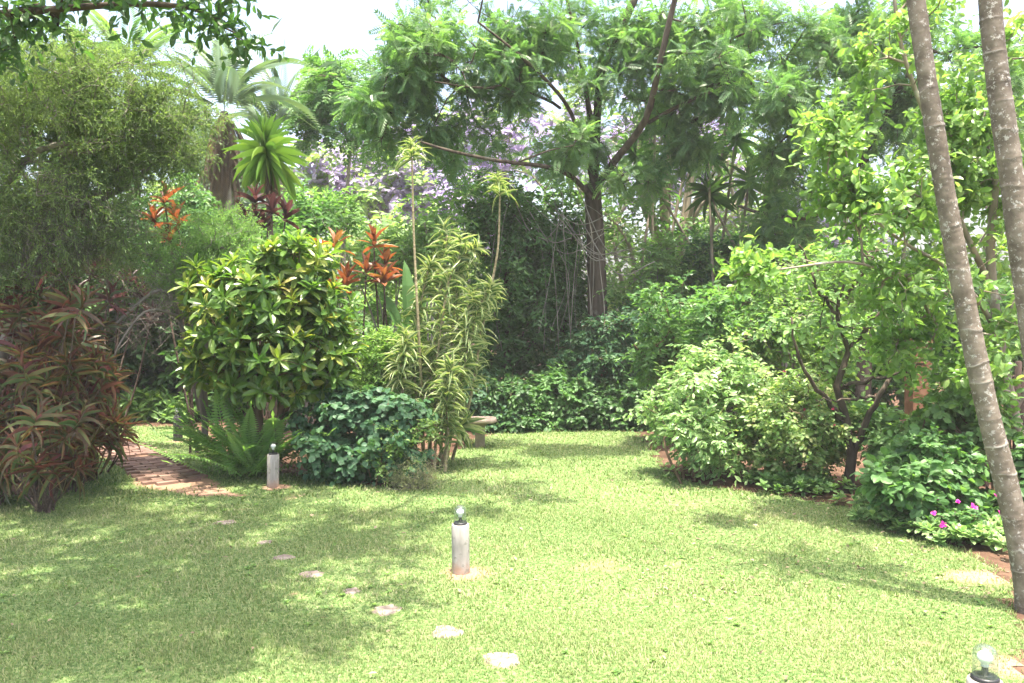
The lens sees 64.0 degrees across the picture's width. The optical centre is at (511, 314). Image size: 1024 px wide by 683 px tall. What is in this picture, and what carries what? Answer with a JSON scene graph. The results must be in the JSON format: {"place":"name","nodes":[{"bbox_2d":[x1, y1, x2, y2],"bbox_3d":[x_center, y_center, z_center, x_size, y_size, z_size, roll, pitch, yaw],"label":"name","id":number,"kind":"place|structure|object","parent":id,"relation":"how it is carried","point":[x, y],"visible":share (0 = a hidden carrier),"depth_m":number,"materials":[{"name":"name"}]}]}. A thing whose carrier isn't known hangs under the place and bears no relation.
{"place":"outdoors","nodes":[
{"label":"outdoors","id":0,"kind":"place"},
{"bbox_2d":[98,441,207,485],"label":"path","id":1,"kind":"structure","parent":0,"point":[159,472],"depth_m":9.26,"materials":[{"name":"brick"}]},
{"bbox_2d":[0,422,1023,682],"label":"lawn","id":2,"kind":"structure","parent":0,"point":[204,488],"depth_m":5.41,"materials":[{"name":"green plant"}]},
{"bbox_2d":[0,287,60,504],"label":"strap leaved plant","id":3,"kind":"object","parent":2,"relation":"on","point":[26,366],"visible":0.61,"depth_m":7.42,"materials":[{"name":"red plant"}]},
{"bbox_2d":[0,395,106,513],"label":"strap leaved plant","id":4,"kind":"object","parent":2,"relation":"on","point":[50,424],"visible":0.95,"depth_m":7.09,"materials":[{"name":"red plant"}]},
{"bbox_2d":[0,282,109,499],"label":"strap leaved plant","id":5,"kind":"object","parent":2,"relation":"on","point":[55,326],"visible":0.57,"depth_m":7.64,"materials":[{"name":"red plant"}]},
{"bbox_2d":[16,326,122,493],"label":"strap leaved plant","id":6,"kind":"object","parent":2,"relation":"on","point":[94,388],"visible":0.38,"depth_m":7.96,"materials":[{"name":"red plant"}]},
{"bbox_2d":[67,350,137,481],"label":"strap leaved plant","id":7,"kind":"object","parent":2,"relation":"on","point":[114,391],"visible":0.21,"depth_m":8.28,"materials":[{"name":"red plant"}]},
{"bbox_2d":[90,397,150,474],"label":"strap leaved plant","id":8,"kind":"object","parent":2,"relation":"on","point":[115,420],"visible":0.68,"depth_m":8.02,"materials":[{"name":"red plant"}]},
{"bbox_2d":[91,253,166,446],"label":"ti plant","id":9,"kind":"object","parent":2,"relation":"on","point":[118,332],"visible":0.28,"depth_m":10.62,"materials":[{"name":"red plant"}]},
{"bbox_2d":[141,181,198,452],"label":"ti plant","id":10,"kind":"object","parent":2,"relation":"on","point":[153,215],"visible":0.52,"depth_m":10.38,"materials":[{"name":"orange plant"}]},
{"bbox_2d":[9,254,185,370],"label":"dead branches","id":11,"kind":"object","parent":10,"relation":"attached to","point":[138,329],"visible":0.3,"depth_m":9.91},
{"bbox_2d":[89,199,282,435],"bbox_3d":[-3.647,0.060,9.416,2.290,2.844,1.480,0,0,-23],"label":"feathery bush","id":12,"kind":"object","parent":2,"relation":"on","point":[240,236],"visible":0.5,"depth_m":9.35,"materials":[{"name":"green plant"}]},
{"bbox_2d":[167,227,370,470],"bbox_3d":[-2.635,0.378,8.694,2.164,2.647,1.813,0,0,0],"label":"glossy bush","id":13,"kind":"object","parent":2,"relation":"on","point":[245,308],"visible":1,"depth_m":8.52,"materials":[{"name":"green plant"}]},
{"bbox_2d":[267,444,278,487],"bbox_3d":[-2.430,1.544,8.342,0.122,0.511,0.122,1,1,42],"label":"garden lamp","id":14,"kind":"object","parent":2,"relation":"on","point":[272,469],"visible":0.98,"depth_m":8.29,"materials":[{"name":"concrete"}]},
{"bbox_2d":[372,443,454,495],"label":"wispy shrub","id":15,"kind":"object","parent":2,"relation":"on","point":[410,482],"visible":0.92,"depth_m":8.17,"materials":[{"name":"green plant"}]},
{"bbox_2d":[452,505,469,574],"bbox_3d":[-0.349,1.545,5.559,0.122,0.511,0.122,0,1,40],"label":"garden lamp","id":16,"kind":"object","parent":2,"relation":"on","point":[460,549],"visible":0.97,"depth_m":5.51,"materials":[{"name":"concrete"}]},
{"bbox_2d":[469,416,496,446],"bbox_3d":[-0.427,1.567,10.868,0.453,0.407,0.406,0,0,0],"label":"stone seat","id":17,"kind":"object","parent":2,"relation":"on","point":[479,439],"visible":0.59,"depth_m":10.81,"materials":[{"name":"beige stone"}]},
{"bbox_2d":[482,652,519,667],"bbox_3d":[-0.055,1.759,4.152,0.202,0.042,0.197,0,0,0],"label":"stepping stone","id":18,"kind":"object","parent":2,"relation":"on","point":[499,658],"visible":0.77,"depth_m":4.14,"materials":[{"name":"white stone"}]},
{"bbox_2d":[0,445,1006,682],"bbox_3d":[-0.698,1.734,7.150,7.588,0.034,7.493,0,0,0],"label":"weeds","id":19,"kind":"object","parent":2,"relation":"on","point":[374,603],"visible":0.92,"depth_m":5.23,"materials":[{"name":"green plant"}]},
{"bbox_2d":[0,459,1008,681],"bbox_3d":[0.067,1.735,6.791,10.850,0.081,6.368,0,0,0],"label":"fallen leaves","id":20,"kind":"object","parent":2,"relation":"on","point":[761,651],"visible":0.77,"depth_m":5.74,"materials":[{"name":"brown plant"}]},
{"bbox_2d":[850,418,998,535],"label":"bed bush","id":21,"kind":"object","parent":2,"relation":"on","point":[918,475],"visible":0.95,"depth_m":6.57,"materials":[{"name":"green plant"}]},
{"bbox_2d":[966,643,1002,682],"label":"garden lamp","id":22,"kind":"object","parent":2,"relation":"on","point":[984,674],"visible":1,"depth_m":3.13,"materials":[{"name":"concrete"}]},
{"bbox_2d":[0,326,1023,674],"bbox_3d":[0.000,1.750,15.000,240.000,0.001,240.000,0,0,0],"label":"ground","id":23,"kind":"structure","parent":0,"point":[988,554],"depth_m":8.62,"materials":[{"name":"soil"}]},
{"bbox_2d":[0,267,132,479],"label":"strap leaved plant","id":24,"kind":"object","parent":23,"relation":"on","point":[96,324],"visible":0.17,"depth_m":8.67,"materials":[{"name":"red plant"}]},
{"bbox_2d":[0,16,173,238],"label":"broadleaf tree","id":25,"kind":"object","parent":23,"relation":"on","point":[54,38],"visible":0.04,"depth_m":21.67,"materials":[{"name":"green plant"}]},
{"bbox_2d":[0,175,182,357],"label":"broadleaf tree","id":26,"kind":"object","parent":23,"relation":"on","point":[142,268],"visible":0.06,"depth_m":13.00,"materials":[{"name":"green plant"}]},
{"bbox_2d":[5,267,180,389],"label":"understorey shrub","id":27,"kind":"object","parent":23,"relation":"on","point":[129,352],"visible":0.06,"depth_m":14.05,"materials":[{"name":"green plant"}]},
{"bbox_2d":[9,1,217,389],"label":"palm tree","id":28,"kind":"object","parent":23,"relation":"on","point":[102,19],"visible":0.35,"depth_m":15.82,"materials":[{"name":"green plant"}]},
{"bbox_2d":[0,12,260,398],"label":"fine leaved tree","id":29,"kind":"object","parent":23,"relation":"on","point":[75,95],"visible":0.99,"depth_m":8.46,"materials":[{"name":"green plant"}]},
{"bbox_2d":[111,386,166,422],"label":"border plant","id":30,"kind":"object","parent":23,"relation":"on","point":[139,393],"visible":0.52,"depth_m":13.35,"materials":[{"name":"green plant"}]},
{"bbox_2d":[101,275,179,414],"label":"understorey shrub","id":31,"kind":"object","parent":23,"relation":"on","point":[148,374],"visible":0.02,"depth_m":14.38,"materials":[{"name":"green plant"}]},
{"bbox_2d":[0,0,288,104],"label":"shade tree","id":32,"kind":"object","parent":23,"relation":"on","point":[21,14],"visible":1,"depth_m":7.19,"materials":[{"name":"green plant"}]},
{"bbox_2d":[135,386,178,422],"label":"border plant","id":33,"kind":"object","parent":23,"relation":"on","point":[159,396],"visible":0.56,"depth_m":13.43,"materials":[{"name":"green plant"}]},
{"bbox_2d":[112,172,251,394],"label":"broadleaf tree","id":34,"kind":"object","parent":23,"relation":"on","point":[194,203],"visible":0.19,"depth_m":13.82,"materials":[{"name":"green plant"}]},
{"bbox_2d":[157,390,219,421],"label":"border plant","id":35,"kind":"object","parent":23,"relation":"on","point":[180,396],"visible":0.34,"depth_m":13.33,"materials":[{"name":"green plant"}]},
{"bbox_2d":[106,268,278,419],"bbox_3d":[-5.489,0.354,14.570,4.160,3.407,3.291,0,0,0],"label":"understorey shrub","id":36,"kind":"object","parent":23,"relation":"on","point":[167,350],"visible":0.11,"depth_m":13.66,"materials":[{"name":"green plant"}]},
{"bbox_2d":[142,79,307,246],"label":"broadleaf tree","id":37,"kind":"object","parent":23,"relation":"on","point":[246,202],"visible":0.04,"depth_m":19.61,"materials":[{"name":"green plant"}]},
{"bbox_2d":[132,382,336,477],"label":"fern","id":38,"kind":"object","parent":23,"relation":"on","point":[246,448],"visible":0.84,"depth_m":8.68,"materials":[{"name":"green plant"}]},
{"bbox_2d":[154,12,338,409],"bbox_3d":[-4.952,-1.930,15.244,3.026,7.366,3.909,0,0,24],"label":"palm tree","id":39,"kind":"object","parent":23,"relation":"on","point":[230,78],"visible":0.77,"depth_m":14.89,"materials":[{"name":"green plant"}]},
{"bbox_2d":[220,109,309,417],"bbox_3d":[-3.273,-0.479,10.967,1.115,4.520,1.096,0,0,27],"label":"yucca","id":40,"kind":"object","parent":23,"relation":"on","point":[262,163],"visible":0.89,"depth_m":10.88,"materials":[{"name":"green plant"}]},
{"bbox_2d":[232,183,299,424],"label":"ti plant","id":41,"kind":"object","parent":23,"relation":"on","point":[286,207],"visible":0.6,"depth_m":10.36,"materials":[{"name":"red plant"}]},
{"bbox_2d":[172,27,366,226],"bbox_3d":[-4.976,-2.196,18.043,4.570,7.902,3.863,0,0,-21],"label":"palm tree","id":42,"kind":"object","parent":23,"relation":"on","point":[248,113],"visible":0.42,"depth_m":17.65,"materials":[{"name":"green plant"}]},
{"bbox_2d":[258,178,354,424],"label":"loose shrub","id":43,"kind":"object","parent":23,"relation":"on","point":[312,218],"visible":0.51,"depth_m":12.19,"materials":[{"name":"green plant"}]},
{"bbox_2d":[227,295,426,416],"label":"understorey shrub","id":44,"kind":"object","parent":23,"relation":"on","point":[367,323],"visible":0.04,"depth_m":15.22,"materials":[{"name":"green plant"}]},
{"bbox_2d":[311,227,362,306],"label":"ti plant","id":45,"kind":"object","parent":23,"relation":"on","point":[345,276],"visible":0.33,"depth_m":9.89,"materials":[{"name":"orange plant"}]},
{"bbox_2d":[279,43,401,309],"bbox_3d":[-3.545,-1.944,16.933,2.449,7.598,2.103,0,0,26],"label":"broadleaf tree","id":46,"kind":"object","parent":23,"relation":"on","point":[326,82],"visible":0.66,"depth_m":16.69,"materials":[{"name":"green plant"}]},
{"bbox_2d":[273,171,436,368],"bbox_3d":[-2.409,-0.241,13.176,3.264,4.097,2.132,0,0,24],"label":"loose shrub","id":47,"kind":"object","parent":23,"relation":"on","point":[349,213],"visible":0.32,"depth_m":13.04,"materials":[{"name":"green plant"}]},
{"bbox_2d":[279,379,439,486],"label":"trailing shrub","id":48,"kind":"object","parent":23,"relation":"on","point":[339,454],"visible":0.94,"depth_m":8.46,"materials":[{"name":"green plant"}]},
{"bbox_2d":[252,201,486,331],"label":"broadleaf tree","id":49,"kind":"object","parent":23,"relation":"on","point":[388,218],"visible":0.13,"depth_m":20.01,"materials":[{"name":"green plant"}]},
{"bbox_2d":[350,223,402,380],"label":"ti plant","id":50,"kind":"object","parent":23,"relation":"on","point":[385,276],"visible":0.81,"depth_m":9.92,"materials":[{"name":"orange plant"}]},
{"bbox_2d":[349,325,427,403],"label":"pale bush","id":51,"kind":"object","parent":23,"relation":"on","point":[375,372],"visible":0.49,"depth_m":9.38,"materials":[{"name":"green plant"}]},
{"bbox_2d":[380,261,425,395],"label":"banana plant","id":52,"kind":"object","parent":23,"relation":"on","point":[407,285],"visible":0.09,"depth_m":9.98,"materials":[{"name":"green plant"}]},
{"bbox_2d":[366,417,445,487],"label":"young shrub","id":53,"kind":"object","parent":23,"relation":"on","point":[421,428],"visible":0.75,"depth_m":8.30,"materials":[{"name":"green plant"}]},
{"bbox_2d":[286,94,534,249],"bbox_3d":[-3.288,-2.487,25.179,8.094,8.700,6.210,0,0,0],"label":"jacaranda tree","id":54,"kind":"object","parent":23,"relation":"on","point":[325,174],"visible":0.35,"depth_m":23.98,"materials":[{"name":"purple plant"}]},
{"bbox_2d":[343,261,495,397],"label":"understorey shrub","id":55,"kind":"object","parent":23,"relation":"on","point":[390,292],"visible":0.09,"depth_m":15.55,"materials":[{"name":"plant"}]},
{"bbox_2d":[375,174,487,389],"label":"loose shrub","id":56,"kind":"object","parent":23,"relation":"on","point":[426,233],"visible":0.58,"depth_m":12.50,"materials":[{"name":"green plant"}]},
{"bbox_2d":[378,136,518,471],"bbox_3d":[-0.774,-0.150,9.345,1.727,3.823,1.187,0,0,0],"label":"striped dracaena","id":57,"kind":"object","parent":23,"relation":"on","point":[446,391],"visible":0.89,"depth_m":9.32,"materials":[{"name":"plant"}]},
{"bbox_2d":[463,351,516,434],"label":"hedge bush","id":58,"kind":"object","parent":23,"relation":"on","point":[477,403],"visible":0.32,"depth_m":12.31,"materials":[{"name":"green plant"}]},
{"bbox_2d":[440,164,576,382],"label":"broadleaf tree","id":59,"kind":"object","parent":23,"relation":"on","point":[509,314],"visible":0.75,"depth_m":13.51,"materials":[{"name":"green plant"}]},
{"bbox_2d":[490,177,654,374],"bbox_3d":[0.971,-0.483,13.392,2.658,3.544,0.783,0,0,0],"label":"creeper","id":60,"kind":"object","parent":59,"relation":"hanging from","point":[592,240],"visible":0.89,"depth_m":13.29,"materials":[{"name":"plant"}]},
{"bbox_2d":[482,372,557,432],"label":"hedge bush","id":61,"kind":"object","parent":23,"relation":"on","point":[516,395],"visible":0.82,"depth_m":12.35,"materials":[{"name":"green plant"}]},
{"bbox_2d":[502,176,614,384],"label":"broadleaf tree","id":62,"kind":"object","parent":23,"relation":"on","point":[579,308],"visible":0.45,"depth_m":14.18,"materials":[{"name":"green plant"}]},
{"bbox_2d":[524,361,594,431],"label":"hedge bush","id":63,"kind":"object","parent":23,"relation":"on","point":[554,405],"visible":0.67,"depth_m":12.51,"materials":[{"name":"green plant"}]},
{"bbox_2d":[549,369,630,430],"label":"hedge bush","id":64,"kind":"object","parent":23,"relation":"on","point":[589,408],"visible":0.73,"depth_m":12.46,"materials":[{"name":"green plant"}]},
{"bbox_2d":[330,0,853,378],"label":"spreading tree","id":65,"kind":"object","parent":23,"relation":"on","point":[515,61],"visible":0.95,"depth_m":12.51,"materials":[{"name":"green plant"}]},
{"bbox_2d":[538,294,648,400],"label":"bluish bush","id":66,"kind":"object","parent":23,"relation":"on","point":[581,352],"visible":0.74,"depth_m":12.99,"materials":[{"name":"green plant"}]},
{"bbox_2d":[593,372,658,431],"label":"hedge bush","id":67,"kind":"object","parent":23,"relation":"on","point":[619,404],"visible":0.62,"depth_m":12.49,"materials":[{"name":"green plant"}]},
{"bbox_2d":[459,64,812,354],"bbox_3d":[3.703,-3.206,25.956,11.179,10.113,5.738,0,0,0],"label":"jacaranda tree","id":68,"kind":"object","parent":23,"relation":"on","point":[553,120],"visible":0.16,"depth_m":25.38,"materials":[{"name":"purple plant"}]},
{"bbox_2d":[585,20,701,287],"bbox_3d":[2.636,-2.750,16.110,2.462,6.093,2.085,0,0,0],"label":"sapling","id":69,"kind":"object","parent":23,"relation":"on","point":[626,251],"visible":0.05,"depth_m":15.97,"materials":[{"name":"green plant"}]},
{"bbox_2d":[593,225,701,406],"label":"loose shrub","id":70,"kind":"object","parent":23,"relation":"on","point":[660,269],"visible":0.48,"depth_m":13.80,"materials":[{"name":"green plant"}]},
{"bbox_2d":[615,135,694,389],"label":"dragon tree","id":71,"kind":"object","parent":23,"relation":"on","point":[632,153],"visible":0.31,"depth_m":14.55,"materials":[{"name":"green plant"}]},
{"bbox_2d":[565,175,750,315],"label":"broadleaf tree","id":72,"kind":"object","parent":23,"relation":"on","point":[639,233],"visible":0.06,"depth_m":25.91,"materials":[{"name":"green plant"}]},
{"bbox_2d":[645,221,739,379],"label":"loose shrub","id":73,"kind":"object","parent":23,"relation":"on","point":[707,258],"visible":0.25,"depth_m":13.98,"materials":[{"name":"green plant"}]},
{"bbox_2d":[615,323,781,486],"bbox_3d":[2.017,0.965,8.825,1.899,1.828,1.587,0,0,0],"label":"round bush","id":74,"kind":"object","parent":23,"relation":"on","point":[699,431],"visible":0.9,"depth_m":8.60,"materials":[{"name":"green plant"}]},
{"bbox_2d":[613,270,800,400],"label":"tall bush","id":75,"kind":"object","parent":23,"relation":"on","point":[705,320],"visible":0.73,"depth_m":10.64,"materials":[{"name":"green plant"}]},
{"bbox_2d":[645,229,782,414],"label":"broadleaf tree","id":76,"kind":"object","parent":23,"relation":"on","point":[721,245],"visible":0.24,"depth_m":14.16,"materials":[{"name":"green plant"}]},
{"bbox_2d":[685,130,753,378],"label":"dragon tree","id":77,"kind":"object","parent":23,"relation":"on","point":[708,190],"visible":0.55,"depth_m":13.92,"materials":[{"name":"green plant"}]},
{"bbox_2d":[703,106,755,385],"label":"dragon tree","id":78,"kind":"object","parent":23,"relation":"on","point":[742,145],"visible":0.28,"depth_m":14.17,"materials":[{"name":"green plant"}]},
{"bbox_2d":[695,226,789,369],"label":"loose shrub","id":79,"kind":"object","parent":23,"relation":"on","point":[729,280],"visible":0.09,"depth_m":13.73,"materials":[{"name":"green plant"}]},
{"bbox_2d":[726,133,796,413],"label":"dragon tree","id":80,"kind":"object","parent":23,"relation":"on","point":[742,192],"visible":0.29,"depth_m":13.94,"materials":[{"name":"green plant"}]},
{"bbox_2d":[618,108,919,316],"bbox_3d":[8.162,-2.716,26.274,9.161,9.179,5.603,0,0,0],"label":"jacaranda tree","id":81,"kind":"object","parent":23,"relation":"on","point":[873,231],"visible":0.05,"depth_m":25.19,"materials":[{"name":"purple plant"}]},
{"bbox_2d":[749,210,845,376],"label":"loose shrub","id":82,"kind":"object","parent":23,"relation":"on","point":[817,240],"visible":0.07,"depth_m":13.56,"materials":[{"name":"green plant"}]},
{"bbox_2d":[728,357,874,487],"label":"rose bush","id":83,"kind":"object","parent":23,"relation":"on","point":[800,425],"visible":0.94,"depth_m":8.15,"materials":[{"name":"green plant"}]},
{"bbox_2d":[722,238,894,396],"bbox_3d":[3.827,0.372,10.512,2.288,2.864,1.965,0,0,23],"label":"airy shrub","id":84,"kind":"object","parent":23,"relation":"on","point":[780,298],"visible":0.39,"depth_m":10.28,"materials":[{"name":"green plant"}]},
{"bbox_2d":[759,225,946,492],"bbox_3d":[3.360,0.406,8.027,1.932,2.735,1.423,0,0,0],"label":"crooked tree","id":85,"kind":"object","parent":23,"relation":"on","point":[838,253],"visible":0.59,"depth_m":8.02,"materials":[{"name":"green plant"}]},
{"bbox_2d":[760,290,954,418],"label":"understorey shrub","id":86,"kind":"object","parent":23,"relation":"on","point":[886,397],"visible":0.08,"depth_m":14.29,"materials":[{"name":"green plant"}]},
{"bbox_2d":[754,0,980,326],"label":"broadleaf tree","id":87,"kind":"object","parent":23,"relation":"on","point":[955,21],"visible":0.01,"depth_m":23.81,"materials":[{"name":"green plant"}]},
{"bbox_2d":[713,0,1023,443],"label":"lime leaved tree","id":88,"kind":"object","parent":23,"relation":"on","point":[860,191],"visible":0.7,"depth_m":6.86,"materials":[{"name":"green plant"}]},
{"bbox_2d":[731,461,1006,551],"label":"ground cover","id":89,"kind":"object","parent":23,"relation":"on","point":[991,535],"visible":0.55,"depth_m":6.76,"materials":[{"name":"green plant"}]},
{"bbox_2d":[722,0,1023,405],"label":"feathery tree","id":90,"kind":"object","parent":23,"relation":"on","point":[774,216],"visible":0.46,"depth_m":12.85,"materials":[{"name":"green plant"}]},
{"bbox_2d":[848,397,909,466],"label":"bed bush","id":91,"kind":"object","parent":23,"relation":"on","point":[874,441],"visible":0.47,"depth_m":8.11,"materials":[{"name":"green plant"}]},
{"bbox_2d":[904,339,932,428],"bbox_3d":[4.407,1.029,8.900,0.230,1.542,0.230,0,0,0],"label":"garden post","id":92,"kind":"object","parent":23,"relation":"on","point":[909,406],"visible":0.07,"depth_m":8.80,"materials":[{"name":"red wood"}]},
{"bbox_2d":[873,260,1022,410],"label":"understorey shrub","id":93,"kind":"object","parent":23,"relation":"on","point":[950,298],"visible":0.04,"depth_m":13.68,"materials":[{"name":"green plant"}]},
{"bbox_2d":[875,8,1023,322],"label":"broadleaf tree","id":94,"kind":"object","parent":23,"relation":"on","point":[934,246],"visible":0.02,"depth_m":22.68,"materials":[{"name":"green plant"}]},
{"bbox_2d":[892,366,1023,489],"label":"bed bush","id":95,"kind":"object","parent":23,"relation":"on","point":[964,419],"visible":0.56,"depth_m":7.39,"materials":[{"name":"green plant"}]},
{"bbox_2d":[929,493,999,545],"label":"magenta flower plant","id":96,"kind":"object","parent":23,"relation":"on","point":[949,517],"visible":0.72,"depth_m":6.24,"materials":[{"name":"green plant"}]},
{"bbox_2d":[906,0,1023,614],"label":"ringed palm","id":97,"kind":"object","parent":23,"relation":"on","point":[1003,471],"visible":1,"depth_m":4.79,"materials":[{"name":"grey plant"}]},
{"bbox_2d":[931,252,1022,374],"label":"understorey shrub","id":98,"kind":"object","parent":23,"relation":"on","point":[1012,342],"visible":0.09,"depth_m":12.45,"materials":[{"name":"green plant"}]},
{"bbox_2d":[966,346,1023,486],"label":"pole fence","id":99,"kind":"object","parent":23,"relation":"on","point":[1018,369],"visible":0.09,"depth_m":8.35,"materials":[{"name":"brown wood"}]},
{"bbox_2d":[978,0,1023,365],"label":"ringed palm","id":100,"kind":"object","parent":23,"relation":"on","point":[1005,134],"visible":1,"depth_m":4.70,"materials":[{"name":"grey plant"}]},
{"bbox_2d":[978,413,1023,515],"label":"bed bush","id":101,"kind":"object","parent":23,"relation":"on","point":[1017,453],"visible":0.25,"depth_m":6.56,"materials":[{"name":"green plant"}]},
{"bbox_2d":[0,0,1023,325],"label":"sky","id":102,"kind":"structure","parent":0,"point":[340,25],"materials":[{"name":"white"}]},
{"bbox_2d":[537,157,667,310],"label":"sapling","id":103,"kind":"object","parent":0,"point":[613,220],"visible":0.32,"depth_m":14.97,"materials":[{"name":"green plant"}]},
{"bbox_2d":[602,0,784,261],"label":"slender tree","id":104,"kind":"object","parent":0,"point":[687,220],"visible":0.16,"depth_m":15.22,"materials":[{"name":"green plant"}]},
{"bbox_2d":[706,27,785,299],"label":"sapling","id":105,"kind":"object","parent":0,"point":[734,173],"visible":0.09,"depth_m":16.48,"materials":[{"name":"green plant"}]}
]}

